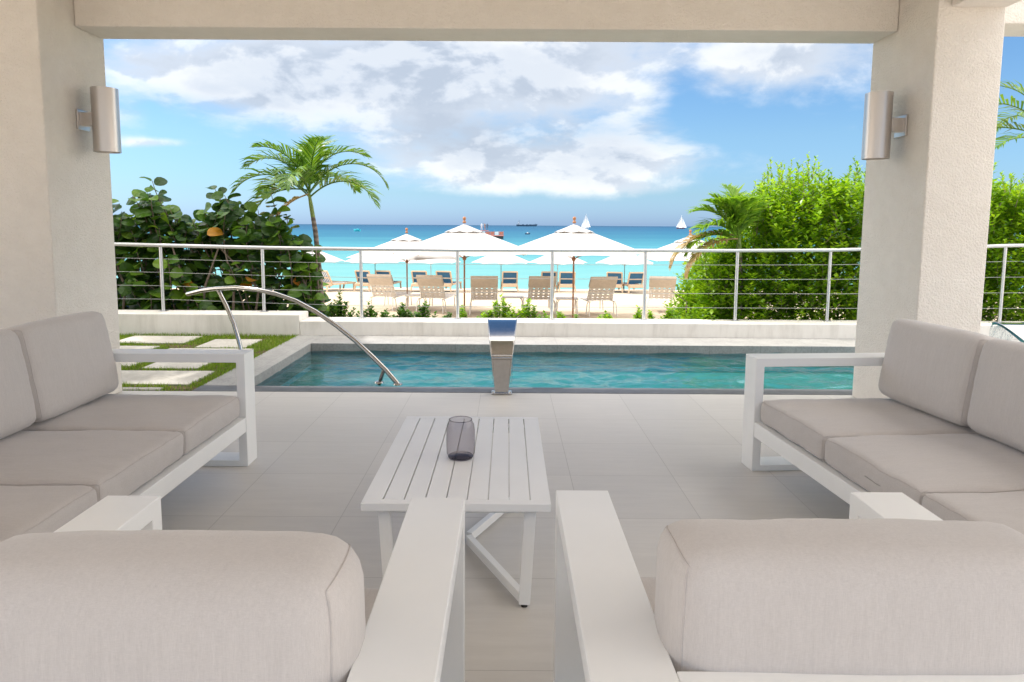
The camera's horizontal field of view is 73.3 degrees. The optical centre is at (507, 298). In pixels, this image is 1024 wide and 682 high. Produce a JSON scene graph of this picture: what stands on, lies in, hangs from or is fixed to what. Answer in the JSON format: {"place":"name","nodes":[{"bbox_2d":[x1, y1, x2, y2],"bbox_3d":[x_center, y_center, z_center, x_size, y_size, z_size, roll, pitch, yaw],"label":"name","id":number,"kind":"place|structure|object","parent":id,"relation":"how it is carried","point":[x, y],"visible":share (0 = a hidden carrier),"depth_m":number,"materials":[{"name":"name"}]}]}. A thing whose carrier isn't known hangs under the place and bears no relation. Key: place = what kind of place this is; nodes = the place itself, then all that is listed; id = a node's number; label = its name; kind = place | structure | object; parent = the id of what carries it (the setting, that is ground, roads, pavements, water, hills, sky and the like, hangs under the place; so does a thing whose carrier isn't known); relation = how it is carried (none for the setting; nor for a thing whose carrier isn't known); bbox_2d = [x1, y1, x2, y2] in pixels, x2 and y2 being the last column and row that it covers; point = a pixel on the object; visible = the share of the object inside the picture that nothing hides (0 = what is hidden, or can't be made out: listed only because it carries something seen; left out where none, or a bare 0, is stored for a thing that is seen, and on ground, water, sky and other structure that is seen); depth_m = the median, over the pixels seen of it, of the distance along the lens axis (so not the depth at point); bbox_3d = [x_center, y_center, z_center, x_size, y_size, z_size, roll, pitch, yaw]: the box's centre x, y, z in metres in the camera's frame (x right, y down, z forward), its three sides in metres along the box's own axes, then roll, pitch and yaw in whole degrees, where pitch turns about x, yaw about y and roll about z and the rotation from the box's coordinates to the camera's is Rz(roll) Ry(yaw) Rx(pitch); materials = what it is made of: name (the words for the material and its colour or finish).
{"place":"outdoors","nodes":[
{"label":"outdoors","id":0,"kind":"place"},
{"bbox_2d":[119,332,297,390],"bbox_3d":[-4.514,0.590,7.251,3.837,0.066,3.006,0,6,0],"label":"grass","id":1,"kind":"structure","parent":0,"point":[273,342],"depth_m":7.80,"materials":[{"name":"green plant"}]},
{"bbox_2d":[121,362,141,367],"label":"stepping slab","id":2,"kind":"structure","parent":1,"relation":"on","point":[127,363],"depth_m":6.87,"materials":[{"name":"concrete"}]},
{"bbox_2d":[120,346,159,348],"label":"stepping slab","id":3,"kind":"structure","parent":1,"relation":"on","point":[136,347],"depth_m":7.76,"materials":[{"name":"concrete"}]},
{"bbox_2d":[122,387,162,390],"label":"stepping slab","id":4,"kind":"structure","parent":1,"relation":"on","point":[140,388],"depth_m":5.83,"materials":[{"name":"stone"}]},
{"bbox_2d":[120,336,201,343],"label":"stepping slab","id":5,"kind":"structure","parent":1,"relation":"on","point":[160,339],"depth_m":8.30,"materials":[{"name":"concrete"}]},
{"bbox_2d":[121,370,214,385],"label":"stepping slab","id":6,"kind":"structure","parent":1,"relation":"on","point":[153,378],"depth_m":6.26,"materials":[{"name":"concrete"}]},
{"bbox_2d":[141,362,210,369],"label":"stepping slab","id":7,"kind":"structure","parent":1,"relation":"on","point":[186,365],"depth_m":6.79,"materials":[{"name":"concrete"}]},
{"bbox_2d":[169,348,253,349],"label":"stepping slab","id":8,"kind":"structure","parent":1,"relation":"on","point":[211,348],"depth_m":7.71,"materials":[{"name":"concrete"}]},
{"bbox_2d":[195,339,261,348],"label":"stepping slab","id":9,"kind":"structure","parent":1,"relation":"on","point":[219,343],"depth_m":8.05,"materials":[{"name":"concrete"}]},
{"bbox_2d":[204,335,322,385],"bbox_3d":[-2.490,0.737,7.351,0.330,0.254,2.738,0,6,0],"label":"pool coping","id":10,"kind":"object","parent":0,"point":[274,361],"visible":0.54,"depth_m":7.23,"materials":[{"name":"concrete"}]},
{"bbox_2d":[186,285,402,385],"bbox_3d":[-2.058,0.316,6.438,2.448,0.830,0.084,3,7,22],"label":"pool handrail","id":11,"kind":"object","parent":10,"relation":"on","point":[363,348],"visible":0.87,"depth_m":6.37,"materials":[{"name":"metal"}]},
{"bbox_2d":[117,391,854,681],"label":"deck","id":12,"kind":"structure","parent":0,"point":[653,465],"depth_m":3.79,"materials":[{"name":"tile"}]},
{"bbox_2d":[0,311,256,541],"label":"sofa","id":13,"kind":"object","parent":12,"relation":"on","point":[76,439],"visible":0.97,"depth_m":3.28,"materials":[{"name":"fabric"}]},
{"bbox_2d":[0,495,464,681],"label":"armchair","id":14,"kind":"object","parent":12,"relation":"on","point":[108,588],"visible":1,"depth_m":1.12,"materials":[{"name":"fabric"}]},
{"bbox_2d":[361,416,550,607],"bbox_3d":[-0.184,0.876,3.011,0.674,0.420,1.118,0,6,0],"label":"coffee table","id":15,"kind":"object","parent":12,"relation":"on","point":[417,461],"visible":0.85,"depth_m":2.76,"materials":[{"name":"white metal"}]},
{"bbox_2d":[446,419,474,458],"bbox_3d":[-0.198,0.591,2.910,0.120,0.168,0.120,0,6,0],"label":"glass vase","id":16,"kind":"object","parent":15,"relation":"on","point":[455,451],"visible":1,"depth_m":2.90,"materials":[{"name":"grey glass"}]},
{"bbox_2d":[192,385,852,394],"bbox_3d":[3.169,0.926,5.889,11.650,0.254,0.198,0,6,0],"label":"pool coping","id":17,"kind":"object","parent":12,"relation":"on","point":[530,390],"visible":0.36,"depth_m":5.86,"materials":[{"name":"stone"}]},
{"bbox_2d":[488,319,516,394],"bbox_3d":[-0.048,0.513,5.976,0.266,0.626,0.683,0,6,0],"label":"pool fountain","id":18,"kind":"object","parent":17,"relation":"on","point":[502,333],"visible":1,"depth_m":5.74,"materials":[{"name":"metal"}]},
{"bbox_2d":[991,322,1023,341],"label":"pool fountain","id":19,"kind":"object","parent":17,"relation":"on","point":[1015,329],"visible":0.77,"depth_m":6.02,"materials":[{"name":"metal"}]},
{"bbox_2d":[553,490,1023,681],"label":"armchair","id":20,"kind":"object","parent":12,"relation":"on","point":[888,587],"visible":1,"depth_m":1.16,"materials":[{"name":"fabric"}]},
{"bbox_2d":[741,319,1023,533],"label":"sofa","id":21,"kind":"object","parent":12,"relation":"on","point":[939,432],"visible":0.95,"depth_m":3.27,"materials":[{"name":"fabric"}]},
{"bbox_2d":[0,0,1023,397],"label":"beach house","id":22,"kind":"structure","parent":0,"point":[936,66],"depth_m":5.06,"materials":[{"name":"paint"}]},
{"bbox_2d":[75,86,121,153],"bbox_3d":[-3.065,-1.337,5.180,0.273,0.470,0.186,0,6,0],"label":"wall light","id":23,"kind":"object","parent":22,"relation":"attached to","point":[102,118],"visible":1,"depth_m":5.11,"materials":[{"name":"silver metal"}]},
{"bbox_2d":[861,91,907,159],"bbox_3d":[2.741,-1.255,5.024,0.273,0.470,0.186,0,6,0],"label":"wall light","id":24,"kind":"object","parent":22,"relation":"attached to","point":[880,124],"visible":1,"depth_m":4.96,"materials":[{"name":"silver metal"}]},
{"bbox_2d":[264,350,853,388],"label":"pool water","id":25,"kind":"structure","parent":0,"point":[637,365],"depth_m":7.23,"materials":[{"name":"teal liquid"}]},
{"bbox_2d":[103,37,1023,226],"label":"sky","id":26,"kind":"structure","parent":0,"point":[490,132],"materials":[{"name":"blue"}]},
{"bbox_2d":[282,364,853,388],"bbox_3d":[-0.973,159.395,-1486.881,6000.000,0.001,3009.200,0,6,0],"label":"swimming pool","id":27,"kind":"structure","parent":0,"point":[784,379],"depth_m":7.72,"materials":[{"name":"liquid tile"}]},
{"bbox_2d":[281,364,853,385],"bbox_3d":[2.032,1.369,7.123,8.720,0.900,2.160,0,6,0],"label":"pool basin","id":28,"kind":"object","parent":27,"relation":"in","point":[447,367],"visible":0.03,"depth_m":8.15,"materials":[{"name":"tile"}]},
{"bbox_2d":[118,310,1023,339],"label":"garden wall","id":29,"kind":"structure","parent":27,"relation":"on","point":[215,322],"depth_m":8.69,"materials":[{"name":"paint"}]},
{"bbox_2d":[114,242,1023,321],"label":"steel railing","id":30,"kind":"object","parent":29,"relation":"on","point":[552,264],"visible":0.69,"depth_m":8.85,"materials":[{"name":"metal"}]},
{"bbox_2d":[116,224,1022,290],"bbox_3d":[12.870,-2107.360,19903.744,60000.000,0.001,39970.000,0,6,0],"label":"sea","id":31,"kind":"structure","parent":0,"point":[634,237],"depth_m":83.69,"materials":[{"name":"liquid"}]},
{"bbox_2d":[480,230,503,238],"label":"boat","id":32,"kind":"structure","parent":31,"relation":"on","point":[499,235],"depth_m":162.64,"materials":[{"name":"red metal"}]},
{"bbox_2d":[516,221,536,225],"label":"cargo ship","id":33,"kind":"object","parent":31,"relation":"on","point":[518,224],"visible":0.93,"depth_m":2481.57,"materials":[{"name":"blue metal"}]},
{"bbox_2d":[581,215,589,227],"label":"sailing boat","id":34,"kind":"object","parent":31,"relation":"on","point":[585,224],"visible":0.94,"depth_m":893.95,"materials":[{"name":"white fabric"}]},
{"bbox_2d":[676,216,686,228],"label":"sailing boat","id":35,"kind":"object","parent":31,"relation":"on","point":[680,225],"visible":1,"depth_m":953.57,"materials":[{"name":"white fabric"}]},
{"bbox_2d":[172,288,1019,320],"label":"beach","id":36,"kind":"structure","parent":0,"point":[621,299],"depth_m":22.83,"materials":[{"name":"beige sand"}]},
{"bbox_2d":[112,177,331,316],"bbox_3d":[-4.677,-0.572,9.919,4.496,2.293,1.608,0,6,0],"label":"sea grape bush","id":37,"kind":"object","parent":36,"relation":"on","point":[154,217],"visible":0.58,"depth_m":9.50,"materials":[{"name":"green plant"}]},
{"bbox_2d":[230,134,388,311],"bbox_3d":[-2.789,-0.983,9.890,2.181,2.840,1.835,0,6,0],"label":"palm tree","id":38,"kind":"object","parent":36,"relation":"on","point":[306,161],"visible":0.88,"depth_m":9.67,"materials":[{"name":"green plant"}]},
{"bbox_2d":[306,251,343,262],"bbox_3d":[-8.984,-1.321,32.045,2.628,2.080,2.628,2,6,11],"label":"beach umbrella","id":39,"kind":"object","parent":36,"relation":"on","point":[329,258],"visible":0.33,"depth_m":31.61,"materials":[{"name":"white fabric"}]},
{"bbox_2d":[325,290,351,316],"bbox_3d":[-2.324,0.184,9.345,0.437,0.600,0.387,6,8,43],"label":"leafy shrub","id":40,"kind":"object","parent":36,"relation":"on","point":[337,308],"visible":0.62,"depth_m":9.35,"materials":[{"name":"green plant"}]},
{"bbox_2d":[322,270,355,291],"bbox_3d":[-7.701,-0.835,30.972,0.800,0.937,1.670,5,8,38],"label":"beach lounger","id":41,"kind":"object","parent":36,"relation":"on","point":[327,277],"visible":0.57,"depth_m":30.47,"materials":[{"name":"beige wood"}]},
{"bbox_2d":[347,307,359,316],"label":"leafy shrub","id":42,"kind":"object","parent":36,"relation":"on","point":[353,311],"visible":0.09,"depth_m":9.44,"materials":[{"name":"green plant"}]},
{"bbox_2d":[354,270,371,290],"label":"beach lounger","id":43,"kind":"object","parent":36,"relation":"on","point":[365,280],"visible":0.65,"depth_m":30.85,"materials":[{"name":"beige wood"}]},
{"bbox_2d":[358,301,378,316],"bbox_3d":[-1.916,0.253,9.399,0.340,0.461,0.401,0,6,0],"label":"leafy shrub","id":44,"kind":"object","parent":36,"relation":"on","point":[369,312],"visible":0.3,"depth_m":9.35,"materials":[{"name":"green plant"}]},
{"bbox_2d":[344,258,402,262],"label":"beach umbrella","id":45,"kind":"object","parent":36,"relation":"on","point":[353,260],"visible":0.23,"depth_m":31.09,"materials":[{"name":"white fabric"}]},
{"bbox_2d":[371,308,394,316],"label":"leafy shrub","id":46,"kind":"object","parent":36,"relation":"on","point":[384,313],"visible":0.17,"depth_m":9.31,"materials":[{"name":"green plant"}]},
{"bbox_2d":[375,270,401,288],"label":"beach lounger","id":47,"kind":"object","parent":36,"relation":"on","point":[383,272],"visible":0.25,"depth_m":31.21,"materials":[{"name":"beige wood"}]},
{"bbox_2d":[367,274,411,310],"bbox_3d":[-3.344,-0.239,19.716,0.770,1.025,1.757,2,6,12],"label":"beach lounger","id":48,"kind":"object","parent":36,"relation":"on","point":[386,281],"visible":0.98,"depth_m":19.07,"materials":[{"name":"white plastic"}]},
{"bbox_2d":[389,302,412,317],"bbox_3d":[-1.423,0.274,9.336,0.389,0.437,0.415,-3,7,-26],"label":"leafy shrub","id":49,"kind":"object","parent":36,"relation":"on","point":[402,312],"visible":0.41,"depth_m":9.35,"materials":[{"name":"green plant"}]},
{"bbox_2d":[346,228,462,293],"bbox_3d":[-2.926,-0.827,20.026,3.200,2.437,3.200,1,6,5],"label":"beach umbrella","id":50,"kind":"object","parent":36,"relation":"on","point":[405,240],"visible":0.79,"depth_m":19.17,"materials":[{"name":"white fabric"}]},
{"bbox_2d":[405,294,426,309],"bbox_3d":[-2.543,0.116,19.120,0.580,0.431,0.440,0,6,0],"label":"side table","id":51,"kind":"object","parent":36,"relation":"on","point":[411,295],"visible":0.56,"depth_m":18.93,"materials":[{"name":"white plastic"}]},
{"bbox_2d":[410,271,434,290],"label":"beach lounger","id":52,"kind":"object","parent":36,"relation":"on","point":[414,274],"visible":0.46,"depth_m":30.83,"materials":[{"name":"beige wood"}]},
{"bbox_2d":[410,300,438,317],"bbox_3d":[-1.103,0.254,9.392,0.657,0.469,0.400,3,7,22],"label":"leafy shrub","id":53,"kind":"object","parent":36,"relation":"on","point":[422,313],"visible":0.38,"depth_m":9.34,"materials":[{"name":"green plant"}]},
{"bbox_2d":[402,259,459,264],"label":"beach umbrella","id":54,"kind":"object","parent":36,"relation":"on","point":[432,261],"visible":0.26,"depth_m":31.02,"materials":[{"name":"white fabric"}]},
{"bbox_2d":[416,275,455,312],"bbox_3d":[-1.937,-0.198,19.119,0.770,1.025,1.757,1,6,10],"label":"beach lounger","id":55,"kind":"object","parent":36,"relation":"on","point":[427,282],"visible":0.92,"depth_m":18.45,"materials":[{"name":"white plastic"}]},
{"bbox_2d":[442,312,453,317],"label":"leafy shrub","id":56,"kind":"object","parent":36,"relation":"on","point":[449,315],"visible":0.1,"depth_m":9.33,"materials":[{"name":"green plant"}]},
{"bbox_2d":[435,271,461,291],"bbox_3d":[-2.696,-0.841,31.560,0.800,0.937,1.670,2,6,14],"label":"beach lounger","id":57,"kind":"object","parent":36,"relation":"on","point":[448,282],"visible":0.64,"depth_m":30.87,"materials":[{"name":"beige wood"}]},
{"bbox_2d":[391,217,523,314],"bbox_3d":[-1.100,-0.761,17.518,3.440,2.620,3.440,-4,7,-34],"label":"beach umbrella","id":58,"kind":"object","parent":36,"relation":"on","point":[464,236],"visible":0.88,"depth_m":16.70,"materials":[{"name":"white fabric"}]},
{"bbox_2d":[459,305,469,317],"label":"leafy shrub","id":59,"kind":"object","parent":36,"relation":"on","point":[462,313],"visible":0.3,"depth_m":9.37,"materials":[{"name":"green plant"}]},
{"bbox_2d":[474,312,488,317],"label":"leafy shrub","id":60,"kind":"object","parent":36,"relation":"on","point":[481,314],"visible":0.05,"depth_m":9.33,"materials":[{"name":"green plant"}]},
{"bbox_2d":[469,276,498,314],"bbox_3d":[-0.625,-0.152,18.425,0.770,1.024,1.757,0,6,-2],"label":"beach lounger","id":61,"kind":"object","parent":36,"relation":"on","point":[484,284],"visible":0.89,"depth_m":17.73,"materials":[{"name":"white plastic"}]},
{"bbox_2d":[471,254,528,263],"bbox_3d":[-0.305,-1.268,32.045,2.628,2.080,2.628,-4,7,-34],"label":"beach umbrella","id":62,"kind":"object","parent":36,"relation":"on","point":[504,259],"visible":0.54,"depth_m":31.26,"materials":[{"name":"white fabric"}]},
{"bbox_2d":[481,293,518,317],"bbox_3d":[-0.123,0.207,9.342,0.586,0.585,0.399,1,6,5],"label":"leafy shrub","id":63,"kind":"object","parent":36,"relation":"on","point":[505,312],"visible":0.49,"depth_m":9.33,"materials":[{"name":"green plant"}]},
{"bbox_2d":[500,271,518,291],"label":"beach lounger","id":64,"kind":"object","parent":36,"relation":"on","point":[509,282],"visible":0.98,"depth_m":31.06,"materials":[{"name":"blue fabric"}]},
{"bbox_2d":[502,295,523,304],"bbox_3d":[0.140,0.159,18.620,0.580,0.431,0.440,0,6,0],"label":"side table","id":65,"kind":"object","parent":36,"relation":"on","point":[509,296],"visible":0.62,"depth_m":18.49,"materials":[{"name":"white plastic"}]},
{"bbox_2d":[509,298,547,317],"bbox_3d":[0.284,0.241,9.352,0.594,0.520,0.333,0,6,0],"label":"leafy shrub","id":66,"kind":"object","parent":36,"relation":"on","point":[525,313],"visible":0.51,"depth_m":9.34,"materials":[{"name":"green plant"}]},
{"bbox_2d":[523,276,556,313],"bbox_3d":[0.842,-0.154,18.624,0.770,1.024,1.757,0,6,-4],"label":"beach lounger","id":67,"kind":"object","parent":36,"relation":"on","point":[537,282],"visible":0.81,"depth_m":17.94,"materials":[{"name":"white plastic"}]},
{"bbox_2d":[539,271,557,291],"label":"beach lounger","id":68,"kind":"object","parent":36,"relation":"on","point":[545,273],"visible":0.32,"depth_m":31.40,"materials":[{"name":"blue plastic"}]},
{"bbox_2d":[528,255,586,288],"bbox_3d":[2.327,-1.252,32.045,2.628,2.080,2.628,2,6,17],"label":"beach umbrella","id":69,"kind":"object","parent":36,"relation":"on","point":[545,259],"visible":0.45,"depth_m":31.23,"materials":[{"name":"white fabric"}]},
{"bbox_2d":[556,311,567,317],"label":"leafy shrub","id":70,"kind":"object","parent":36,"relation":"on","point":[559,315],"visible":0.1,"depth_m":9.42,"materials":[{"name":"green plant"}]},
{"bbox_2d":[555,297,578,314],"bbox_3d":[1.545,0.201,18.021,0.580,0.431,0.440,0,6,0],"label":"side table","id":71,"kind":"object","parent":36,"relation":"on","point":[565,298],"visible":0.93,"depth_m":17.83,"materials":[{"name":"white plastic"}]},
{"bbox_2d":[558,271,575,291],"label":"beach lounger","id":72,"kind":"object","parent":36,"relation":"on","point":[565,279],"visible":0.82,"depth_m":30.86,"materials":[{"name":"blue fabric"}]},
{"bbox_2d":[511,217,649,316],"bbox_3d":[1.650,-0.726,17.218,3.440,2.620,3.440,-1,6,-9],"label":"beach umbrella","id":73,"kind":"object","parent":36,"relation":"on","point":[573,236],"visible":0.89,"depth_m":16.38,"materials":[{"name":"white fabric"}]},
{"bbox_2d":[574,277,617,315],"bbox_3d":[2.329,-0.133,18.420,0.770,1.024,1.757,-1,6,-9],"label":"beach lounger","id":74,"kind":"object","parent":36,"relation":"on","point":[602,283],"visible":0.96,"depth_m":17.77,"materials":[{"name":"white plastic"}]},
{"bbox_2d":[596,310,615,318],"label":"leafy shrub","id":75,"kind":"object","parent":36,"relation":"on","point":[605,316],"visible":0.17,"depth_m":9.36,"materials":[{"name":"green plant"}]},
{"bbox_2d":[607,272,624,292],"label":"beach lounger","id":76,"kind":"object","parent":36,"relation":"on","point":[619,275],"visible":0.42,"depth_m":31.03,"materials":[{"name":"beige wood"}]},
{"bbox_2d":[596,255,652,287],"bbox_3d":[5.442,-1.233,32.045,2.628,2.080,2.628,2,6,13],"label":"beach umbrella","id":77,"kind":"object","parent":36,"relation":"on","point":[624,261],"visible":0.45,"depth_m":31.24,"materials":[{"name":"white fabric"}]},
{"bbox_2d":[618,272,642,292],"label":"beach lounger","id":78,"kind":"object","parent":36,"relation":"on","point":[634,279],"visible":0.81,"depth_m":30.90,"materials":[{"name":"blue fabric"}]},
{"bbox_2d":[632,305,645,318],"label":"leafy shrub","id":79,"kind":"object","parent":36,"relation":"on","point":[638,315],"visible":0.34,"depth_m":9.35,"materials":[{"name":"green plant"}]},
{"bbox_2d":[647,309,654,318],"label":"leafy shrub","id":80,"kind":"object","parent":36,"relation":"on","point":[650,313],"visible":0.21,"depth_m":9.43,"materials":[{"name":"green plant"}]},
{"bbox_2d":[646,276,676,312],"bbox_3d":[4.256,-0.166,19.221,0.770,1.024,1.757,1,6,8],"label":"beach lounger","id":81,"kind":"object","parent":36,"relation":"on","point":[662,282],"visible":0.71,"depth_m":18.52,"materials":[{"name":"white plastic"}]},
{"bbox_2d":[630,230,704,277],"bbox_3d":[5.278,-0.776,20.026,3.200,2.437,3.200,3,7,22],"label":"beach umbrella","id":82,"kind":"object","parent":36,"relation":"on","point":[660,256],"visible":0.27,"depth_m":19.32,"materials":[{"name":"white fabric"}]},
{"bbox_2d":[658,308,681,318],"bbox_3d":[2.205,0.316,9.378,0.395,0.389,0.385,0,6,0],"label":"leafy shrub","id":83,"kind":"object","parent":36,"relation":"on","point":[669,314],"visible":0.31,"depth_m":9.40,"materials":[{"name":"green plant"}]},
{"bbox_2d":[668,183,772,319],"bbox_3d":[2.882,-0.502,9.176,1.425,2.098,0.864,-1,6,-12],"label":"palm tree","id":84,"kind":"object","parent":36,"relation":"on","point":[740,212],"visible":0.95,"depth_m":9.05,"materials":[{"name":"green plant"}]},
{"bbox_2d":[662,152,1023,322],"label":"hedge","id":85,"kind":"object","parent":36,"relation":"on","point":[838,208],"visible":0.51,"depth_m":9.27,"materials":[{"name":"green plant"}]},
{"bbox_2d":[995,79,1023,319],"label":"palm tree","id":86,"kind":"object","parent":36,"relation":"on","point":[1010,126],"visible":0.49,"depth_m":10.76,"materials":[{"name":"green plant"}]},
{"bbox_2d":[311,335,1019,367],"bbox_3d":[3.337,0.659,8.424,11.318,0.254,0.580,0,6,0],"label":"pool coping","id":87,"kind":"object","parent":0,"point":[617,347],"visible":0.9,"depth_m":8.14,"materials":[{"name":"stone"}]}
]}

